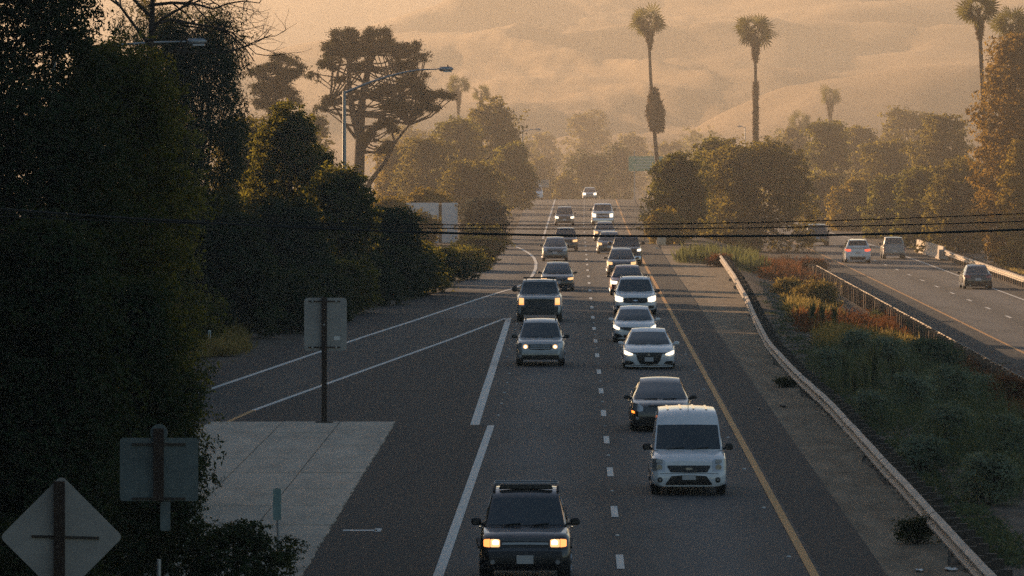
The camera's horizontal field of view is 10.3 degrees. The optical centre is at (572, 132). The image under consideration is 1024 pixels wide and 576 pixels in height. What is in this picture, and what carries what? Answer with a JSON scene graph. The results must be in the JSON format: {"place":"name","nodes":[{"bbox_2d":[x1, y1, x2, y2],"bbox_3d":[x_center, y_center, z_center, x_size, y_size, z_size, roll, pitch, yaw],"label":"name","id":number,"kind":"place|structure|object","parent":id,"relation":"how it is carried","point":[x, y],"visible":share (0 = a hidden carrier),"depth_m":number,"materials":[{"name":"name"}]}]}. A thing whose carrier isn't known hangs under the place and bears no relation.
{"place":"outdoors","nodes":[
{"label":"outdoors","id":0,"kind":"place"},
{"bbox_2d":[189,321,258,357],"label":"dry gold grass","id":1,"kind":"structure","parent":0,"point":[233,341],"depth_m":215.03,"materials":[{"name":"plant"}]},
{"bbox_2d":[185,291,499,389],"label":"ramp shoulder","id":2,"kind":"object","parent":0,"point":[364,324],"visible":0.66,"depth_m":247.41},
{"bbox_2d":[190,318,502,429],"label":"off ramp","id":3,"kind":"structure","parent":0,"point":[239,397],"depth_m":203.88,"materials":[{"name":"asphalt"}]},
{"bbox_2d":[233,320,504,527],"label":"gore pavement","id":4,"kind":"structure","parent":0,"point":[433,439],"depth_m":165.48,"materials":[{"name":"asphalt"}]},
{"bbox_2d":[303,528,448,575],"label":"gore pavement","id":5,"kind":"structure","parent":0,"point":[396,552],"depth_m":113.08,"materials":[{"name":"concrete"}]},
{"bbox_2d":[0,0,1023,575],"bbox_3d":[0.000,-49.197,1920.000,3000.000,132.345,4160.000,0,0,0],"label":"ground","id":6,"kind":"structure","parent":0,"point":[552,66],"depth_m":1645.50,"materials":[{"name":"brown soil"}]},
{"bbox_2d":[0,499,114,575],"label":"shrub","id":7,"kind":"object","parent":6,"relation":"on","point":[9,564],"visible":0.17,"depth_m":91.77,"materials":[{"name":"green plant"}]},
{"bbox_2d":[2,478,120,575],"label":"warning sign","id":8,"kind":"object","parent":6,"relation":"on","point":[61,527],"visible":1,"depth_m":80.09,"materials":[{"name":"metal"}]},
{"bbox_2d":[0,204,153,575],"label":"broadleaf tree","id":9,"kind":"object","parent":6,"relation":"on","point":[54,270],"visible":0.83,"depth_m":103.28,"materials":[{"name":"green plant"}]},
{"bbox_2d":[0,0,173,494],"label":"broadleaf tree","id":10,"kind":"object","parent":6,"relation":"on","point":[46,155],"visible":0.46,"depth_m":117.05,"materials":[{"name":"green plant"}]},
{"bbox_2d":[32,28,229,502],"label":"broadleaf tree","id":11,"kind":"object","parent":6,"relation":"on","point":[143,96],"visible":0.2,"depth_m":127.57,"materials":[{"name":"green plant"}]},
{"bbox_2d":[98,0,187,116],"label":"gum tree","id":12,"kind":"object","parent":6,"relation":"on","point":[145,5],"visible":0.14,"depth_m":262.00,"materials":[{"name":"green plant"}]},
{"bbox_2d":[68,269,227,573],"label":"broadleaf tree","id":13,"kind":"object","parent":6,"relation":"on","point":[148,340],"visible":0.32,"depth_m":107.58,"materials":[{"name":"green plant"}]},
{"bbox_2d":[120,424,197,575],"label":"road sign","id":14,"kind":"object","parent":6,"relation":"on","point":[158,466],"visible":1,"depth_m":90.07,"materials":[{"name":"metal"}]},
{"bbox_2d":[92,484,232,575],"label":"shrub","id":15,"kind":"object","parent":6,"relation":"on","point":[180,512],"visible":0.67,"depth_m":97.75,"materials":[{"name":"green plant"}]},
{"bbox_2d":[112,104,232,382],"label":"broadleaf tree","id":16,"kind":"object","parent":6,"relation":"on","point":[185,282],"visible":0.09,"depth_m":189.80,"materials":[{"name":"green plant"}]},
{"bbox_2d":[153,361,217,502],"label":"shrub","id":17,"kind":"object","parent":6,"relation":"on","point":[192,388],"visible":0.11,"depth_m":127.80,"materials":[{"name":"green plant"}]},
{"bbox_2d":[154,0,258,234],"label":"gum tree","id":18,"kind":"object","parent":6,"relation":"on","point":[223,65],"visible":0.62,"depth_m":235.23,"materials":[{"name":"green plant"}]},
{"bbox_2d":[110,0,309,266],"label":"bare tree","id":19,"kind":"object","parent":6,"relation":"on","point":[153,25],"visible":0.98,"depth_m":133.94,"materials":[{"name":"brown plant"}]},
{"bbox_2d":[26,421,395,575],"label":"concrete apron","id":20,"kind":"object","parent":6,"relation":"on","point":[313,471],"visible":0.59,"depth_m":139.29,"materials":[{"name":"concrete"}]},
{"bbox_2d":[304,297,346,422],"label":"road sign","id":21,"kind":"object","parent":20,"relation":"on","point":[325,324],"visible":1,"depth_m":163.31,"materials":[{"name":"metal"}]},
{"bbox_2d":[192,285,231,340],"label":"shrub","id":22,"kind":"object","parent":6,"relation":"on","point":[214,310],"visible":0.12,"depth_m":221.57,"materials":[{"name":"green plant"}]},
{"bbox_2d":[182,202,286,336],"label":"shrub","id":23,"kind":"object","parent":6,"relation":"on","point":[230,247],"visible":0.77,"depth_m":231.16,"materials":[{"name":"green plant"}]},
{"bbox_2d":[172,517,297,575],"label":"shrub","id":24,"kind":"object","parent":6,"relation":"on","point":[251,542],"visible":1,"depth_m":96.76,"materials":[{"name":"green plant"}]},
{"bbox_2d":[208,116,263,194],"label":"broadleaf tree","id":25,"kind":"object","parent":6,"relation":"on","point":[251,129],"visible":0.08,"depth_m":329.24,"materials":[{"name":"green plant"}]},
{"bbox_2d":[244,51,309,118],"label":"pine tree","id":26,"kind":"object","parent":6,"relation":"on","point":[277,88],"visible":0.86,"depth_m":477.16,"materials":[{"name":"green plant"}]},
{"bbox_2d":[229,269,330,333],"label":"shrub","id":27,"kind":"object","parent":6,"relation":"on","point":[296,295],"visible":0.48,"depth_m":237.36,"materials":[{"name":"green plant"}]},
{"bbox_2d":[227,98,348,252],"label":"broadleaf tree","id":28,"kind":"object","parent":6,"relation":"on","point":[290,157],"visible":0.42,"depth_m":294.99,"materials":[{"name":"green plant"}]},
{"bbox_2d":[250,191,336,308],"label":"shrub","id":29,"kind":"object","parent":6,"relation":"on","point":[305,246],"visible":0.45,"depth_m":261.24,"materials":[{"name":"green plant"}]},
{"bbox_2d":[298,160,387,298],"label":"shrub","id":30,"kind":"object","parent":6,"relation":"on","point":[342,196],"visible":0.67,"depth_m":284.05,"materials":[{"name":"green plant"}]},
{"bbox_2d":[325,254,384,312],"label":"shrub","id":31,"kind":"object","parent":6,"relation":"on","point":[359,276],"visible":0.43,"depth_m":263.45,"materials":[{"name":"green plant"}]},
{"bbox_2d":[335,249,413,306],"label":"shrub","id":32,"kind":"object","parent":6,"relation":"on","point":[387,287],"visible":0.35,"depth_m":275.42,"materials":[{"name":"green plant"}]},
{"bbox_2d":[304,25,457,193],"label":"pine tree","id":33,"kind":"object","parent":6,"relation":"on","point":[367,45],"visible":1,"depth_m":451.24,"materials":[{"name":"green plant"}]},
{"bbox_2d":[331,204,449,296],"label":"shrub","id":34,"kind":"object","parent":6,"relation":"on","point":[399,215],"visible":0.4,"depth_m":291.28,"materials":[{"name":"green plant"}]},
{"bbox_2d":[365,139,428,202],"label":"broadleaf tree","id":35,"kind":"object","parent":6,"relation":"on","point":[383,177],"visible":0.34,"depth_m":599.01,"materials":[{"name":"green plant"}]},
{"bbox_2d":[369,240,428,298],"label":"shrub","id":36,"kind":"object","parent":6,"relation":"on","point":[405,262],"visible":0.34,"depth_m":286.43,"materials":[{"name":"green plant"}]},
{"bbox_2d":[387,134,465,202],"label":"broadleaf tree","id":37,"kind":"object","parent":6,"relation":"on","point":[425,154],"visible":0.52,"depth_m":583.64,"materials":[{"name":"green plant"}]},
{"bbox_2d":[404,203,457,242],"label":"road sign","id":38,"kind":"structure","parent":6,"relation":"on","point":[448,212],"depth_m":433.40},
{"bbox_2d":[413,240,458,292],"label":"shrub","id":39,"kind":"object","parent":6,"relation":"on","point":[431,253],"visible":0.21,"depth_m":297.81,"materials":[{"name":"green plant"}]},
{"bbox_2d":[425,113,490,198],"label":"broadleaf tree","id":40,"kind":"object","parent":6,"relation":"on","point":[462,134],"visible":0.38,"depth_m":638.97,"materials":[{"name":"green plant"}]},
{"bbox_2d":[435,158,515,220],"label":"broadleaf tree","id":41,"kind":"object","parent":6,"relation":"on","point":[470,179],"visible":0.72,"depth_m":538.77,"materials":[{"name":"green plant"}]},
{"bbox_2d":[451,195,514,236],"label":"shrub","id":42,"kind":"object","parent":6,"relation":"on","point":[482,210],"visible":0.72,"depth_m":427.17,"materials":[{"name":"green plant"}]},
{"bbox_2d":[466,95,530,195],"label":"broadleaf tree","id":43,"kind":"object","parent":6,"relation":"on","point":[495,125],"visible":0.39,"depth_m":658.62,"materials":[{"name":"green plant"}]},
{"bbox_2d":[485,140,542,209],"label":"broadleaf tree","id":44,"kind":"object","parent":6,"relation":"on","point":[510,159],"visible":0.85,"depth_m":618.97,"materials":[{"name":"green plant"}]},
{"bbox_2d":[528,131,563,191],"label":"broadleaf tree","id":45,"kind":"object","parent":6,"relation":"on","point":[546,144],"visible":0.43,"depth_m":1148.95,"materials":[{"name":"green plant"}]},
{"bbox_2d":[549,172,582,198],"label":"broadleaf tree","id":46,"kind":"object","parent":6,"relation":"on","point":[565,183],"visible":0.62,"depth_m":839.23,"materials":[{"name":"green plant"}]},
{"bbox_2d":[551,147,614,198],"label":"broadleaf tree","id":47,"kind":"object","parent":6,"relation":"on","point":[592,165],"visible":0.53,"depth_m":858.93,"materials":[{"name":"green plant"}]},
{"bbox_2d":[556,109,614,183],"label":"broadleaf tree","id":48,"kind":"object","parent":6,"relation":"on","point":[589,133],"visible":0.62,"depth_m":1178.24,"materials":[{"name":"green plant"}]},
{"bbox_2d":[597,140,636,198],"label":"broadleaf tree","id":49,"kind":"object","parent":6,"relation":"on","point":[617,155],"visible":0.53,"depth_m":899.13,"materials":[{"name":"green plant"}]},
{"bbox_2d":[607,131,650,197],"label":"broadleaf tree","id":50,"kind":"object","parent":6,"relation":"on","point":[632,141],"visible":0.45,"depth_m":1119.06,"materials":[{"name":"green plant"}]},
{"bbox_2d":[628,2,668,162],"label":"fan palm","id":51,"kind":"object","parent":6,"relation":"on","point":[655,116],"visible":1,"depth_m":599.60,"materials":[{"name":"green plant"}]},
{"bbox_2d":[631,204,691,243],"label":"shrub","id":52,"kind":"object","parent":6,"relation":"on","point":[662,217],"visible":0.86,"depth_m":427.31,"materials":[{"name":"green plant"}]},
{"bbox_2d":[638,149,715,239],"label":"broadleaf tree","id":53,"kind":"object","parent":6,"relation":"on","point":[678,182],"visible":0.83,"depth_m":442.89,"materials":[{"name":"green plant"}]},
{"bbox_2d":[717,242,771,272],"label":"green weeds","id":54,"kind":"object","parent":6,"relation":"on","point":[748,263],"visible":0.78,"depth_m":353.87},
{"bbox_2d":[733,13,779,148],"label":"fan palm","id":55,"kind":"object","parent":6,"relation":"on","point":[746,33],"visible":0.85,"depth_m":589.70,"materials":[{"name":"green plant"}]},
{"bbox_2d":[695,134,826,251],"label":"broadleaf tree","id":56,"kind":"object","parent":6,"relation":"on","point":[742,175],"visible":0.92,"depth_m":460.06,"materials":[{"name":"green plant"}]},
{"bbox_2d":[661,249,970,575],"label":"dirt strip","id":57,"kind":"object","parent":6,"relation":"on","point":[872,506],"visible":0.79,"depth_m":153.04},
{"bbox_2d":[719,253,1012,575],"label":"guardrail","id":58,"kind":"object","parent":57,"relation":"on","point":[966,547],"visible":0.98,"depth_m":135.60,"materials":[{"name":"metal"}]},
{"bbox_2d":[890,513,941,543],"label":"bush","id":59,"kind":"object","parent":57,"relation":"on","point":[919,528],"visible":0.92,"depth_m":115.67,"materials":[{"name":"green plant"}]},
{"bbox_2d":[789,276,846,307],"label":"bush","id":60,"kind":"object","parent":6,"relation":"on","point":[820,290],"visible":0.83,"depth_m":296.69,"materials":[{"name":"green plant"}]},
{"bbox_2d":[799,170,843,224],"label":"broadleaf tree","id":61,"kind":"object","parent":6,"relation":"on","point":[823,184],"visible":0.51,"depth_m":598.60,"materials":[{"name":"green plant"}]},
{"bbox_2d":[799,117,858,202],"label":"broadleaf tree","id":62,"kind":"object","parent":6,"relation":"on","point":[829,143],"visible":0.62,"depth_m":639.18,"materials":[{"name":"green plant"}]},
{"bbox_2d":[782,300,915,337],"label":"dry red weeds","id":63,"kind":"object","parent":6,"relation":"on","point":[804,330],"visible":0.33,"depth_m":262.57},
{"bbox_2d":[823,177,880,230],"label":"broadleaf tree","id":64,"kind":"object","parent":6,"relation":"on","point":[849,195],"visible":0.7,"depth_m":558.87,"materials":[{"name":"green plant"}]},
{"bbox_2d":[837,124,881,184],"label":"broadleaf tree","id":65,"kind":"object","parent":6,"relation":"on","point":[859,134],"visible":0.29,"depth_m":718.55,"materials":[{"name":"green plant"}]},
{"bbox_2d":[809,317,919,347],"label":"dry gold grass","id":66,"kind":"structure","parent":6,"relation":"on","point":[830,330],"depth_m":233.56,"materials":[{"name":"plant"}]},
{"bbox_2d":[847,386,897,421],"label":"bush","id":67,"kind":"object","parent":6,"relation":"on","point":[861,396],"visible":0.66,"depth_m":164.64,"materials":[{"name":"green plant"}]},
{"bbox_2d":[854,173,905,238],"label":"broadleaf tree","id":68,"kind":"object","parent":6,"relation":"on","point":[881,188],"visible":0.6,"depth_m":518.90,"materials":[{"name":"green plant"}]},
{"bbox_2d":[851,135,913,181],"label":"broadleaf tree","id":69,"kind":"object","parent":6,"relation":"on","point":[887,158],"visible":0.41,"depth_m":598.74,"materials":[{"name":"green plant"}]},
{"bbox_2d":[752,281,1023,568],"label":"dark ground weeds","id":70,"kind":"object","parent":6,"relation":"on","point":[965,507],"visible":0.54,"depth_m":127.99,"materials":[{"name":"plant"}]},
{"bbox_2d":[860,335,919,370],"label":"bush","id":71,"kind":"object","parent":6,"relation":"on","point":[892,349],"visible":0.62,"depth_m":204.28,"materials":[{"name":"green plant"}]},
{"bbox_2d":[774,317,1023,503],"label":"green shrubs","id":72,"kind":"object","parent":6,"relation":"on","point":[983,437],"visible":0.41,"depth_m":167.61,"materials":[{"name":"plant"}]},
{"bbox_2d":[802,328,1023,505],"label":"green weeds","id":73,"kind":"object","parent":6,"relation":"on","point":[917,414],"visible":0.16,"depth_m":162.52,"materials":[{"name":"plant"}]},
{"bbox_2d":[885,166,941,247],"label":"broadleaf tree","id":74,"kind":"object","parent":6,"relation":"on","point":[914,186],"visible":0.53,"depth_m":476.96,"materials":[{"name":"green plant"}]},
{"bbox_2d":[877,105,949,169],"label":"broadleaf tree","id":75,"kind":"object","parent":6,"relation":"on","point":[895,126],"visible":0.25,"depth_m":758.93,"materials":[{"name":"green plant"}]},
{"bbox_2d":[884,366,943,416],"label":"bush","id":76,"kind":"object","parent":6,"relation":"on","point":[923,383],"visible":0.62,"depth_m":168.54,"materials":[{"name":"green plant"}]},
{"bbox_2d":[809,264,1023,382],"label":"guardrail","id":77,"kind":"object","parent":6,"relation":"on","point":[854,294],"visible":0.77,"depth_m":281.71,"materials":[{"name":"metal"}]},
{"bbox_2d":[894,433,952,473],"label":"bush","id":78,"kind":"object","parent":6,"relation":"on","point":[911,455],"visible":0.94,"depth_m":139.94,"materials":[{"name":"green plant"}]},
{"bbox_2d":[907,335,966,367],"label":"bush","id":79,"kind":"object","parent":6,"relation":"on","point":[941,346],"visible":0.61,"depth_m":226.55,"materials":[{"name":"green plant"}]},
{"bbox_2d":[898,111,982,175],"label":"broadleaf tree","id":80,"kind":"object","parent":6,"relation":"on","point":[944,129],"visible":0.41,"depth_m":558.92,"materials":[{"name":"green plant"}]},
{"bbox_2d":[912,398,979,452],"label":"bush","id":81,"kind":"object","parent":6,"relation":"on","point":[941,413],"visible":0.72,"depth_m":149.23,"materials":[{"name":"green plant"}]},
{"bbox_2d":[910,155,993,253],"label":"broadleaf tree","id":82,"kind":"object","parent":6,"relation":"on","point":[952,191],"visible":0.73,"depth_m":453.68,"materials":[{"name":"green plant"}]},
{"bbox_2d":[924,362,982,404],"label":"bush","id":83,"kind":"object","parent":6,"relation":"on","point":[948,375],"visible":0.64,"depth_m":183.20,"materials":[{"name":"green plant"}]},
{"bbox_2d":[954,0,1002,260],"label":"fan palm","id":84,"kind":"object","parent":6,"relation":"on","point":[966,11],"visible":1,"depth_m":429.82,"materials":[{"name":"green plant"}]},
{"bbox_2d":[944,249,1023,286],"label":"guardrail","id":85,"kind":"object","parent":6,"relation":"on","point":[1006,275],"visible":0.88,"depth_m":380.14,"materials":[{"name":"metal"}]},
{"bbox_2d":[950,448,1023,504],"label":"bush","id":86,"kind":"object","parent":6,"relation":"on","point":[998,474],"visible":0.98,"depth_m":128.38,"materials":[{"name":"green plant"}]},
{"bbox_2d":[964,31,1023,269],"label":"broadleaf tree","id":87,"kind":"object","parent":6,"relation":"on","point":[1004,79],"visible":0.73,"depth_m":400.88,"materials":[{"name":"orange plant"}]},
{"bbox_2d":[969,410,1023,468],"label":"bush","id":88,"kind":"object","parent":6,"relation":"on","point":[1005,417],"visible":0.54,"depth_m":144.30,"materials":[{"name":"green plant"}]},
{"bbox_2d":[987,4,1023,38],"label":"fan palm","id":89,"kind":"object","parent":6,"relation":"on","point":[1002,27],"visible":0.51,"depth_m":439.54,"materials":[{"name":"green plant"}]},
{"bbox_2d":[994,138,1023,270],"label":"broadleaf tree","id":90,"kind":"object","parent":6,"relation":"on","point":[1012,183],"visible":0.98,"depth_m":395.55,"materials":[{"name":"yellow plant"}]},
{"bbox_2d":[0,208,1023,236],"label":"overhead cable","id":91,"kind":"object","parent":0,"point":[467,233],"visible":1,"depth_m":71.99,"materials":[{"name":"rubber"}]},
{"bbox_2d":[0,216,1023,229],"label":"overhead cable","id":92,"kind":"object","parent":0,"point":[536,228],"visible":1,"depth_m":72.00,"materials":[{"name":"rubber"}]},
{"bbox_2d":[0,213,1023,224],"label":"overhead cable","id":93,"kind":"object","parent":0,"point":[543,224],"visible":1,"depth_m":72.00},
{"bbox_2d":[206,199,822,575],"bbox_3d":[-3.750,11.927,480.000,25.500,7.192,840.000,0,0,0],"label":"road","id":94,"kind":"structure","parent":0,"point":[566,425],"depth_m":150.40,"materials":[{"name":"asphalt"}]},
{"bbox_2d":[471,480,579,575],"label":"black suv","id":95,"kind":"object","parent":94,"relation":"on","point":[526,525],"visible":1,"depth_m":105.50,"materials":[{"name":"paint"}]},
{"bbox_2d":[512,277,566,320],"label":"pickup truck","id":96,"kind":"object","parent":94,"relation":"on","point":[539,296],"visible":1,"depth_m":251.01,"materials":[{"name":"black paint"}]},
{"bbox_2d":[512,317,568,365],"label":"silver crossover","id":97,"kind":"object","parent":94,"relation":"on","point":[540,339],"visible":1,"depth_m":203.61,"materials":[{"name":"paint"}]},
{"bbox_2d":[538,262,576,290],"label":"dark sedan","id":98,"kind":"object","parent":94,"relation":"on","point":[562,273],"visible":0.66,"depth_m":300.58,"materials":[{"name":"paint"}]},
{"bbox_2d":[609,305,659,341],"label":"white sedan","id":99,"kind":"object","parent":94,"relation":"on","point":[626,319],"visible":0.71,"depth_m":227.10,"materials":[{"name":"paint"}]},
{"bbox_2d":[610,275,659,314],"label":"white suv","id":100,"kind":"object","parent":94,"relation":"on","point":[634,290],"visible":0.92,"depth_m":260.53,"materials":[{"name":"paint"}]},
{"bbox_2d":[618,327,678,367],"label":"white sedan","id":101,"kind":"object","parent":94,"relation":"on","point":[647,346],"visible":1,"depth_m":201.01,"materials":[{"name":"paint"}]},
{"bbox_2d":[624,377,696,430],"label":"black hatchback","id":102,"kind":"object","parent":94,"relation":"on","point":[647,397],"visible":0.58,"depth_m":159.59,"materials":[{"name":"paint"}]},
{"bbox_2d":[642,404,732,493],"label":"white van","id":103,"kind":"object","parent":94,"relation":"on","point":[685,447],"visible":1,"depth_m":131.61,"materials":[{"name":"paint"}]},
{"bbox_2d":[617,199,887,575],"bbox_3d":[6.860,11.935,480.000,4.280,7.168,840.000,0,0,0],"label":"road shoulder","id":104,"kind":"object","parent":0,"point":[833,540],"visible":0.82,"depth_m":151.29},
{"bbox_2d":[762,216,1023,353],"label":"opposite road","id":105,"kind":"structure","parent":0,"point":[995,314],"depth_m":343.25,"materials":[{"name":"asphalt"}]},
{"bbox_2d":[840,238,870,262],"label":"white suv","id":106,"kind":"object","parent":105,"relation":"on","point":[855,249],"visible":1,"depth_m":420.12,"materials":[{"name":"paint"}]},
{"bbox_2d":[957,264,991,288],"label":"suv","id":107,"kind":"object","parent":105,"relation":"on","point":[975,275],"visible":1,"depth_m":350.17,"materials":[{"name":"silver paint"}]},
{"bbox_2d":[762,238,1023,376],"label":"road shoulder","id":108,"kind":"object","parent":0,"point":[974,340],"visible":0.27,"depth_m":298.36},
{"bbox_2d":[777,217,1023,298],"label":"road shoulder","id":109,"kind":"object","parent":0,"point":[1000,286],"visible":0.45,"depth_m":412.75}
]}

